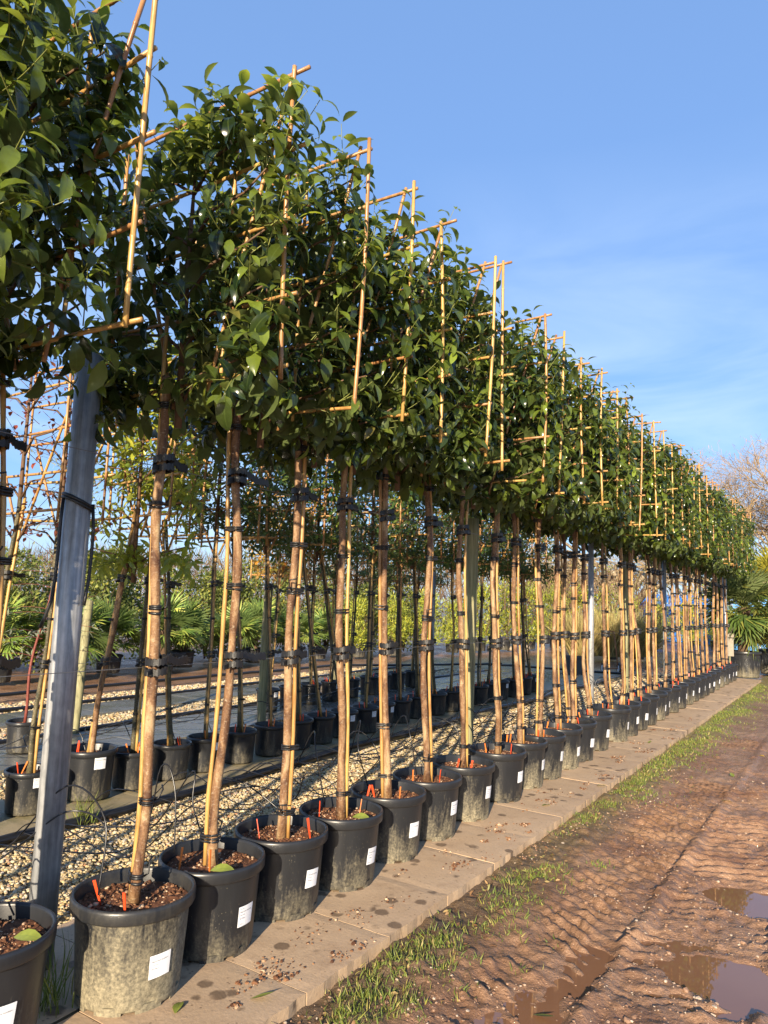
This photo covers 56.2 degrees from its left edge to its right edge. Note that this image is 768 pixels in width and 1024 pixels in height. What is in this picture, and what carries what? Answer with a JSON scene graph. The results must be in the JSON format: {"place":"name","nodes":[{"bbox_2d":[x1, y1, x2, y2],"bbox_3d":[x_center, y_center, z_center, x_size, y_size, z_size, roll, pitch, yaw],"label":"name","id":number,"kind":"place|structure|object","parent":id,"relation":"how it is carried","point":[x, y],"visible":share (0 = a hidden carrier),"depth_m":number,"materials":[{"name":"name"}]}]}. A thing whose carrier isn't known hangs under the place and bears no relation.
{"place":"outdoors","nodes":[
{"label":"outdoors","id":0,"kind":"place"},
{"bbox_2d":[0,666,409,713],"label":"gravel","id":1,"kind":"structure","parent":0,"point":[159,690],"depth_m":12.48,"materials":[{"name":"gravel"}]},
{"bbox_2d":[0,666,448,730],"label":"path","id":2,"kind":"structure","parent":0,"point":[114,707],"depth_m":10.83,"materials":[{"name":"gravel"}]},
{"bbox_2d":[0,667,491,738],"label":"gravel","id":3,"kind":"structure","parent":0,"point":[120,716],"depth_m":10.15,"materials":[{"name":"gravel"}]},
{"bbox_2d":[0,668,539,774],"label":"path","id":4,"kind":"structure","parent":0,"point":[183,730],"depth_m":9.17,"materials":[{"name":"concrete"}]},
{"bbox_2d":[0,449,115,753],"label":"tree","id":5,"kind":"object","parent":4,"relation":"on","point":[18,728],"visible":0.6,"depth_m":7.23,"materials":[{"name":"green plant"}]},
{"bbox_2d":[0,669,487,751],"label":"irrigation pipe","id":6,"kind":"object","parent":4,"relation":"on","point":[128,722],"visible":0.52,"depth_m":8.44,"materials":[{"name":"black plastic"}]},
{"bbox_2d":[244,496,315,710],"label":"slender pleached tree","id":7,"kind":"object","parent":4,"relation":"on","point":[279,572],"visible":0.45,"depth_m":10.53,"materials":[{"name":"green plant"}]},
{"bbox_2d":[289,501,346,703],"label":"slender pleached tree","id":8,"kind":"object","parent":4,"relation":"on","point":[308,687],"visible":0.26,"depth_m":11.20,"materials":[{"name":"green plant"}]},
{"bbox_2d":[310,498,370,700],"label":"slender pleached tree","id":9,"kind":"object","parent":4,"relation":"on","point":[329,685],"visible":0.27,"depth_m":11.58,"materials":[{"name":"green plant"}]},
{"bbox_2d":[329,506,387,697],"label":"slender pleached tree","id":10,"kind":"object","parent":4,"relation":"on","point":[353,682],"visible":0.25,"depth_m":12.18,"materials":[{"name":"green plant"}]},
{"bbox_2d":[344,512,398,694],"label":"slender pleached tree","id":11,"kind":"object","parent":4,"relation":"on","point":[373,684],"visible":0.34,"depth_m":12.57,"materials":[{"name":"green plant"}]},
{"bbox_2d":[0,673,621,842],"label":"path","id":12,"kind":"structure","parent":0,"point":[112,800],"depth_m":6.77,"materials":[{"name":"concrete"}]},
{"bbox_2d":[0,325,97,779],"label":"slender pleached tree","id":13,"kind":"object","parent":12,"relation":"on","point":[17,535],"visible":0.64,"depth_m":5.25,"materials":[{"name":"green plant"}]},
{"bbox_2d":[3,361,140,815],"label":"slender pleached tree","id":14,"kind":"object","parent":12,"relation":"on","point":[21,789],"visible":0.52,"depth_m":5.42,"materials":[{"name":"green plant"}]},
{"bbox_2d":[67,339,221,801],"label":"slender pleached tree","id":15,"kind":"object","parent":12,"relation":"on","point":[91,770],"visible":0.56,"depth_m":5.73,"materials":[{"name":"green plant"}]},
{"bbox_2d":[103,329,214,790],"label":"slender pleached tree","id":16,"kind":"object","parent":12,"relation":"on","point":[125,773],"visible":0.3,"depth_m":6.12,"materials":[{"name":"green plant"}]},
{"bbox_2d":[109,339,239,780],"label":"slender pleached tree","id":17,"kind":"object","parent":12,"relation":"on","point":[171,751],"visible":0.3,"depth_m":6.46,"materials":[{"name":"green plant"}]},
{"bbox_2d":[162,391,281,771],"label":"slender pleached tree","id":18,"kind":"object","parent":12,"relation":"on","point":[199,754],"visible":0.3,"depth_m":6.86,"materials":[{"name":"green plant"}]},
{"bbox_2d":[172,437,293,763],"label":"slender pleached tree","id":19,"kind":"object","parent":12,"relation":"on","point":[240,745],"visible":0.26,"depth_m":7.16,"materials":[{"name":"green plant"}]},
{"bbox_2d":[219,449,325,755],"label":"slender pleached tree","id":20,"kind":"object","parent":12,"relation":"on","point":[269,738],"visible":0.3,"depth_m":7.54,"materials":[{"name":"green plant"}]},
{"bbox_2d":[246,452,340,749],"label":"slender pleached tree","id":21,"kind":"object","parent":12,"relation":"on","point":[303,727],"visible":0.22,"depth_m":7.90,"materials":[{"name":"green plant"}]},
{"bbox_2d":[250,457,361,743],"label":"slender pleached tree","id":22,"kind":"object","parent":12,"relation":"on","point":[322,725],"visible":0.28,"depth_m":8.24,"materials":[{"name":"green plant"}]},
{"bbox_2d":[272,454,369,737],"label":"slender pleached tree","id":23,"kind":"object","parent":12,"relation":"on","point":[353,714],"visible":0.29,"depth_m":8.55,"materials":[{"name":"green plant"}]},
{"bbox_2d":[327,473,416,732],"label":"slender pleached tree","id":24,"kind":"object","parent":12,"relation":"on","point":[367,715],"visible":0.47,"depth_m":9.00,"materials":[{"name":"green plant"}]},
{"bbox_2d":[346,483,422,726],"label":"slender pleached tree","id":25,"kind":"object","parent":12,"relation":"on","point":[356,559],"visible":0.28,"depth_m":9.46,"materials":[{"name":"green plant"}]},
{"bbox_2d":[358,491,449,722],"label":"slender pleached tree","id":26,"kind":"object","parent":12,"relation":"on","point":[402,706],"visible":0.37,"depth_m":9.75,"materials":[{"name":"green plant"}]},
{"bbox_2d":[374,488,456,718],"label":"slender pleached tree","id":27,"kind":"object","parent":12,"relation":"on","point":[415,712],"visible":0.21,"depth_m":10.12,"materials":[{"name":"green plant"}]},
{"bbox_2d":[390,491,464,714],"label":"slender pleached tree","id":28,"kind":"object","parent":12,"relation":"on","point":[438,701],"visible":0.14,"depth_m":10.46,"materials":[{"name":"green plant"}]},
{"bbox_2d":[415,504,492,711],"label":"slender pleached tree","id":29,"kind":"object","parent":12,"relation":"on","point":[452,701],"visible":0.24,"depth_m":10.83,"materials":[{"name":"green plant"}]},
{"bbox_2d":[447,513,512,704],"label":"slender pleached tree","id":30,"kind":"object","parent":12,"relation":"on","point":[480,693],"visible":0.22,"depth_m":11.76,"materials":[{"name":"green plant"}]},
{"bbox_2d":[454,510,533,701],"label":"slender pleached tree","id":31,"kind":"object","parent":12,"relation":"on","point":[490,690],"visible":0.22,"depth_m":12.03,"materials":[{"name":"green plant"}]},
{"bbox_2d":[482,519,550,696],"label":"slender pleached tree","id":32,"kind":"object","parent":12,"relation":"on","point":[512,688],"visible":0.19,"depth_m":12.84,"materials":[{"name":"green plant"}]},
{"bbox_2d":[485,525,554,694],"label":"slender pleached tree","id":33,"kind":"object","parent":12,"relation":"on","point":[527,682],"visible":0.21,"depth_m":13.27,"materials":[{"name":"green plant"}]},
{"bbox_2d":[0,676,670,925],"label":"gravel","id":34,"kind":"structure","parent":0,"point":[98,841],"depth_m":5.42,"materials":[{"name":"gravel"}]},
{"bbox_2d":[0,663,670,696],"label":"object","id":35,"kind":"object","parent":34,"relation":"on","point":[159,680],"visible":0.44,"depth_m":14.15,"materials":[{"name":"black plastic"}]},
{"bbox_2d":[0,590,767,1023],"bbox_3d":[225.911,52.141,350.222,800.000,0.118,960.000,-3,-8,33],"label":"ground","id":36,"kind":"structure","parent":0,"point":[684,836],"depth_m":4.33,"materials":[{"name":"soil"}]},
{"bbox_2d":[0,588,46,682],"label":"fan palm","id":37,"kind":"object","parent":36,"relation":"on","point":[19,620],"visible":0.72,"depth_m":12.44,"materials":[{"name":"green plant"}]},
{"bbox_2d":[4,546,47,672],"bbox_3d":[-7.165,1.864,14.024,1.937,2.516,2.381,-1,-7,20],"label":"evergreen shrub","id":38,"kind":"object","parent":36,"relation":"on","point":[27,563],"visible":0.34,"depth_m":14.17,"materials":[{"name":"green plant"}]},
{"bbox_2d":[29,352,103,970],"bbox_3d":[-1.461,0.662,3.290,0.120,2.850,0.121,-3,-8,33],"label":"steel post","id":39,"kind":"object","parent":36,"relation":"on","point":[53,780],"visible":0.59,"depth_m":3.25,"materials":[{"name":"grey metal"}]},
{"bbox_2d":[38,492,94,627],"bbox_3d":[-1.451,0.222,3.331,0.155,0.631,0.177,-3,-8,33],"label":"rope","id":40,"kind":"object","parent":39,"relation":"attached to","point":[78,501],"visible":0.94,"depth_m":3.31,"materials":[{"name":"black rubber"}]},
{"bbox_2d":[27,597,123,668],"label":"fan palm","id":41,"kind":"object","parent":36,"relation":"on","point":[99,643],"visible":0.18,"depth_m":13.36,"materials":[{"name":"green plant"}]},
{"bbox_2d":[73,600,93,733],"bbox_3d":[-3.535,1.845,8.405,0.104,1.617,0.370,3,-7,-12],"label":"wooden post","id":42,"kind":"object","parent":36,"relation":"on","point":[85,635],"visible":0.72,"depth_m":8.40,"materials":[{"name":"brown wood"}]},
{"bbox_2d":[40,557,138,665],"bbox_3d":[-6.487,2.120,15.777,2.235,2.456,2.209,3,-7,-11],"label":"evergreen shrub","id":43,"kind":"object","parent":36,"relation":"on","point":[92,589],"visible":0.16,"depth_m":15.63,"materials":[{"name":"green plant"}]},
{"bbox_2d":[89,595,141,673],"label":"fan palm","id":44,"kind":"object","parent":36,"relation":"on","point":[125,620],"visible":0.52,"depth_m":14.25,"materials":[{"name":"green plant"}]},
{"bbox_2d":[89,541,146,659],"bbox_3d":[-6.402,2.072,16.875,2.042,2.848,2.510,6,-8,-31],"label":"evergreen shrub","id":45,"kind":"object","parent":36,"relation":"on","point":[129,591],"visible":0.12,"depth_m":16.85,"materials":[{"name":"green plant"}]},
{"bbox_2d":[123,589,204,670],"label":"fan palm","id":46,"kind":"object","parent":36,"relation":"on","point":[178,616],"visible":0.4,"depth_m":14.97,"materials":[{"name":"green plant"}]},
{"bbox_2d":[162,591,219,667],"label":"fan palm","id":47,"kind":"object","parent":36,"relation":"on","point":[202,624],"visible":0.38,"depth_m":15.90,"materials":[{"name":"green plant"}]},
{"bbox_2d":[0,666,402,711],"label":"irrigation pipe","id":48,"kind":"object","parent":36,"relation":"on","point":[9,709],"visible":0.52,"depth_m":11.71,"materials":[{"name":"black plastic"}]},
{"bbox_2d":[174,566,244,659],"bbox_3d":[-4.575,2.555,18.424,2.202,2.362,2.177,4,-7,-19],"label":"evergreen shrub","id":49,"kind":"object","parent":36,"relation":"on","point":[207,578],"visible":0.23,"depth_m":18.21,"materials":[{"name":"green plant"}]},
{"bbox_2d":[196,599,272,661],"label":"fan palm","id":50,"kind":"object","parent":36,"relation":"on","point":[249,626],"visible":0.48,"depth_m":16.48,"materials":[{"name":"green plant"}]},
{"bbox_2d":[215,551,285,649],"bbox_3d":[-3.822,2.499,20.109,2.361,2.975,2.601,0,-7,18],"label":"evergreen shrub","id":51,"kind":"object","parent":36,"relation":"on","point":[254,590],"visible":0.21,"depth_m":19.95,"materials":[{"name":"green plant"}]},
{"bbox_2d":[257,586,272,721],"bbox_3d":[-1.358,1.763,8.162,0.109,1.853,0.108,-3,-8,33],"label":"wooden post","id":52,"kind":"object","parent":36,"relation":"on","point":[263,686],"visible":0.58,"depth_m":8.12,"materials":[{"name":"brown wood"}]},
{"bbox_2d":[271,604,326,660],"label":"fan palm","id":53,"kind":"object","parent":36,"relation":"on","point":[303,623],"visible":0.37,"depth_m":18.27,"materials":[{"name":"green plant"}]},
{"bbox_2d":[5,539,674,656],"bbox_3d":[-7.478,3.744,40.555,64.662,6.315,42.040,3,-7,-11],"label":"thicket","id":54,"kind":"object","parent":36,"relation":"on","point":[222,564],"visible":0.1,"depth_m":27.33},
{"bbox_2d":[0,657,701,894],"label":"irrigation pipe","id":55,"kind":"object","parent":36,"relation":"on","point":[25,834],"visible":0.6,"depth_m":5.63,"materials":[{"name":"black plastic"}]},
{"bbox_2d":[343,595,367,656],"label":"golden shrub","id":56,"kind":"object","parent":36,"relation":"on","point":[357,641],"visible":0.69,"depth_m":20.27,"materials":[{"name":"yellow plant"}]},
{"bbox_2d":[464,518,478,754],"bbox_3d":[0.779,1.308,6.560,0.135,2.511,0.118,-3,-8,33],"label":"wooden post","id":57,"kind":"object","parent":36,"relation":"on","point":[472,567],"visible":0.56,"depth_m":6.57,"materials":[{"name":"brown wood"}]},
{"bbox_2d":[298,733,737,1023],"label":"weeds","id":58,"kind":"object","parent":36,"relation":"on","point":[393,968],"visible":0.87,"depth_m":3.90,"materials":[{"name":"green plant"}]},
{"bbox_2d":[460,978,581,1023],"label":"puddle","id":59,"kind":"object","parent":36,"relation":"on","point":[553,997],"visible":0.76,"depth_m":3.11,"materials":[{"name":"liquid"}]},
{"bbox_2d":[283,765,767,1023],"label":"rubble","id":60,"kind":"object","parent":36,"relation":"on","point":[634,1016],"visible":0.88,"depth_m":3.64,"materials":[{"name":"stone"}]},
{"bbox_2d":[545,602,619,658],"bbox_3d":[6.239,3.691,22.725,3.327,1.845,3.029,-3,-8,33],"label":"bamboo clump","id":61,"kind":"object","parent":36,"relation":"on","point":[568,627],"visible":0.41,"depth_m":22.33,"materials":[{"name":"green plant"}]},
{"bbox_2d":[588,542,593,703],"bbox_3d":[2.731,1.553,9.483,0.078,2.864,0.078,-3,-8,33],"label":"steel post","id":62,"kind":"object","parent":36,"relation":"on","point":[591,607],"visible":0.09,"depth_m":9.48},
{"bbox_2d":[563,940,621,996],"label":"puddle","id":63,"kind":"object","parent":36,"relation":"on","point":[593,969],"visible":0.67,"depth_m":3.47,"materials":[{"name":"liquid"}]},
{"bbox_2d":[566,604,651,659],"bbox_3d":[7.233,3.683,22.812,3.523,1.948,3.207,5,-8,-24],"label":"bamboo clump","id":64,"kind":"object","parent":36,"relation":"on","point":[612,644],"visible":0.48,"depth_m":22.35,"materials":[{"name":"green plant"}]},
{"bbox_2d":[519,535,757,624],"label":"spreading tree","id":65,"kind":"object","parent":36,"relation":"on","point":[614,572],"visible":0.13,"depth_m":32.85,"materials":[{"name":"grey plant"}]},
{"bbox_2d":[571,434,767,592],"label":"bare tree","id":66,"kind":"object","parent":36,"relation":"on","point":[763,530],"visible":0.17,"depth_m":38.38,"materials":[{"name":"brown plant"}]},
{"bbox_2d":[609,941,767,1021],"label":"puddle","id":67,"kind":"object","parent":36,"relation":"on","point":[739,992],"visible":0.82,"depth_m":3.39,"materials":[{"name":"liquid"}]},
{"bbox_2d":[692,564,767,678],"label":"fan palm","id":68,"kind":"object","parent":36,"relation":"on","point":[748,630],"visible":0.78,"depth_m":17.98,"materials":[{"name":"green plant"}]},
{"bbox_2d":[702,887,767,924],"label":"puddle","id":69,"kind":"object","parent":36,"relation":"on","point":[748,903],"visible":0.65,"depth_m":4.34,"materials":[{"name":"liquid"}]},
{"bbox_2d":[0,0,767,608],"label":"sky","id":70,"kind":"structure","parent":0,"point":[613,152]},
{"bbox_2d":[37,678,760,1023],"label":"pavement","id":71,"kind":"structure","parent":0,"point":[207,992],"depth_m":3.78,"materials":[{"name":"concrete"}]},
{"bbox_2d":[0,0,96,357],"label":"pleached tree","id":72,"kind":"object","parent":71,"relation":"on","point":[16,42],"visible":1,"depth_m":2.22,"materials":[{"name":"green plant"}]},
{"bbox_2d":[39,924,73,1017],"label":"grass tuft","id":73,"kind":"object","parent":71,"relation":"on","point":[47,992],"visible":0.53,"depth_m":2.87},
{"bbox_2d":[0,0,170,1023],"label":"pleached tree","id":74,"kind":"object","parent":71,"relation":"on","point":[100,117],"visible":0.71,"depth_m":2.74,"materials":[{"name":"green plant"}]},
{"bbox_2d":[60,62,339,1017],"bbox_3d":[-0.988,-0.056,3.333,1.641,4.116,0.738,-3,-8,33],"label":"pleached tree","id":75,"kind":"object","parent":71,"relation":"on","point":[130,924],"visible":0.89,"depth_m":3.19,"materials":[{"name":"green plant"}]},
{"bbox_2d":[152,111,392,963],"bbox_3d":[-0.686,0.033,3.808,1.628,4.075,0.873,-3,-8,33],"label":"pleached tree","id":76,"kind":"object","parent":71,"relation":"on","point":[220,920],"visible":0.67,"depth_m":3.61,"materials":[{"name":"green plant"}]},
{"bbox_2d":[210,180,452,922],"bbox_3d":[-0.447,0.064,4.198,1.606,4.124,0.767,-3,-8,33],"label":"pleached tree","id":77,"kind":"object","parent":71,"relation":"on","point":[289,841],"visible":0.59,"depth_m":3.99,"materials":[{"name":"green plant"}]},
{"bbox_2d":[269,199,470,891],"bbox_3d":[-0.216,0.107,4.554,1.585,4.141,0.707,-1,-8,23],"label":"pleached tree","id":78,"kind":"object","parent":71,"relation":"on","point":[349,854],"visible":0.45,"depth_m":4.36,"materials":[{"name":"green plant"}]},
{"bbox_2d":[324,247,501,863],"bbox_3d":[0.068,0.192,5.088,1.563,4.121,0.763,-3,-8,33],"label":"pleached tree","id":79,"kind":"object","parent":71,"relation":"on","point":[400,802],"visible":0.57,"depth_m":4.85,"materials":[{"name":"green plant"}]},
{"bbox_2d":[356,260,521,841],"bbox_3d":[0.259,0.208,5.383,1.580,4.173,0.681,-3,-8,33],"label":"pleached tree","id":80,"kind":"object","parent":71,"relation":"on","point":[441,786],"visible":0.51,"depth_m":5.21,"materials":[{"name":"green plant"}]},
{"bbox_2d":[227,718,691,1008],"bbox_3d":[1.965,2.554,6.935,0.476,0.021,9.736,-3,-8,33],"label":"debris","id":81,"kind":"object","parent":71,"relation":"on","point":[275,977],"visible":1,"depth_m":3.45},
{"bbox_2d":[396,305,576,821],"bbox_3d":[0.747,0.330,5.954,1.668,4.103,0.766,-3,-8,33],"label":"pleached tree","id":82,"kind":"object","parent":71,"relation":"on","point":[474,791],"visible":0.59,"depth_m":5.81,"materials":[{"name":"green plant"}]},
{"bbox_2d":[424,322,588,802],"bbox_3d":[0.951,0.326,6.352,1.664,4.220,0.750,-3,-8,33],"label":"pleached tree","id":83,"kind":"object","parent":71,"relation":"on","point":[507,776],"visible":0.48,"depth_m":6.18,"materials":[{"name":"green plant"}]},
{"bbox_2d":[444,351,598,788],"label":"pleached tree","id":84,"kind":"object","parent":71,"relation":"on","point":[533,766],"visible":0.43,"depth_m":6.74,"materials":[{"name":"green plant"}]},
{"bbox_2d":[475,357,616,779],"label":"pleached tree","id":85,"kind":"object","parent":71,"relation":"on","point":[554,751],"visible":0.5,"depth_m":7.08,"materials":[{"name":"green plant"}]},
{"bbox_2d":[491,382,635,769],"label":"pleached tree","id":86,"kind":"object","parent":71,"relation":"on","point":[571,746],"visible":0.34,"depth_m":7.47,"materials":[{"name":"green plant"}]},
{"bbox_2d":[519,392,627,723],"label":"pleached tree","id":87,"kind":"object","parent":71,"relation":"on","point":[564,557],"visible":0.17,"depth_m":8.27,"materials":[{"name":"green plant"}]},
{"bbox_2d":[526,383,641,761],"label":"pleached tree","id":88,"kind":"object","parent":71,"relation":"on","point":[587,744],"visible":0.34,"depth_m":7.89,"materials":[{"name":"green plant"}]},
{"bbox_2d":[549,404,648,750],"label":"pleached tree","id":89,"kind":"object","parent":71,"relation":"on","point":[602,730],"visible":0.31,"depth_m":8.53,"materials":[{"name":"green plant"}]},
{"bbox_2d":[567,415,672,741],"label":"pleached tree","id":90,"kind":"object","parent":71,"relation":"on","point":[619,724],"visible":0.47,"depth_m":9.09,"materials":[{"name":"green plant"}]},
{"bbox_2d":[567,425,683,735],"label":"pleached tree","id":91,"kind":"object","parent":71,"relation":"on","point":[634,719],"visible":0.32,"depth_m":9.53,"materials":[{"name":"green plant"}]},
{"bbox_2d":[587,441,689,724],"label":"pleached tree","id":92,"kind":"object","parent":71,"relation":"on","point":[653,709],"visible":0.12,"depth_m":10.43,"materials":[{"name":"green plant"}]},
{"bbox_2d":[595,437,692,729],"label":"pleached tree","id":93,"kind":"object","parent":71,"relation":"on","point":[645,702],"visible":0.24,"depth_m":9.99,"materials":[{"name":"green plant"}]},
{"bbox_2d":[607,454,704,719],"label":"pleached tree","id":94,"kind":"object","parent":71,"relation":"on","point":[661,710],"visible":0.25,"depth_m":10.86,"materials":[{"name":"green plant"}]},
{"bbox_2d":[616,452,704,714],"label":"pleached tree","id":95,"kind":"object","parent":71,"relation":"on","point":[656,561],"visible":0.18,"depth_m":11.37,"materials":[{"name":"green plant"}]},
{"bbox_2d":[634,462,707,712],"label":"pleached tree","id":96,"kind":"object","parent":71,"relation":"on","point":[674,699],"visible":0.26,"depth_m":11.71,"materials":[{"name":"green plant"}]},
{"bbox_2d":[638,469,717,707],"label":"pleached tree","id":97,"kind":"object","parent":71,"relation":"on","point":[685,686],"visible":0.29,"depth_m":12.26,"materials":[{"name":"green plant"}]},
{"bbox_2d":[639,471,726,703],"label":"pleached tree","id":98,"kind":"object","parent":71,"relation":"on","point":[692,683],"visible":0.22,"depth_m":12.74,"materials":[{"name":"green plant"}]},
{"bbox_2d":[651,484,731,697],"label":"pleached tree","id":99,"kind":"object","parent":71,"relation":"on","point":[709,564],"visible":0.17,"depth_m":13.69,"materials":[{"name":"green plant"}]},
{"bbox_2d":[650,480,733,700],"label":"pleached tree","id":100,"kind":"object","parent":71,"relation":"on","point":[717,530],"visible":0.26,"depth_m":13.19,"materials":[{"name":"green plant"}]},
{"bbox_2d":[661,492,737,694],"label":"pleached tree","id":101,"kind":"object","parent":71,"relation":"on","point":[696,635],"visible":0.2,"depth_m":14.19,"materials":[{"name":"green plant"}]},
{"bbox_2d":[666,496,741,692],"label":"pleached tree","id":102,"kind":"object","parent":71,"relation":"on","point":[713,674],"visible":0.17,"depth_m":14.62,"materials":[{"name":"green plant"}]},
{"bbox_2d":[686,493,744,689],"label":"pleached tree","id":103,"kind":"object","parent":71,"relation":"on","point":[718,672],"visible":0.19,"depth_m":15.20,"materials":[{"name":"green plant"}]},
{"bbox_2d":[691,500,749,686],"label":"pleached tree","id":104,"kind":"object","parent":71,"relation":"on","point":[741,560],"visible":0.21,"depth_m":15.78,"materials":[{"name":"green plant"}]},
{"bbox_2d":[306,684,767,1023],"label":"grass","id":105,"kind":"structure","parent":0,"point":[369,996],"depth_m":3.82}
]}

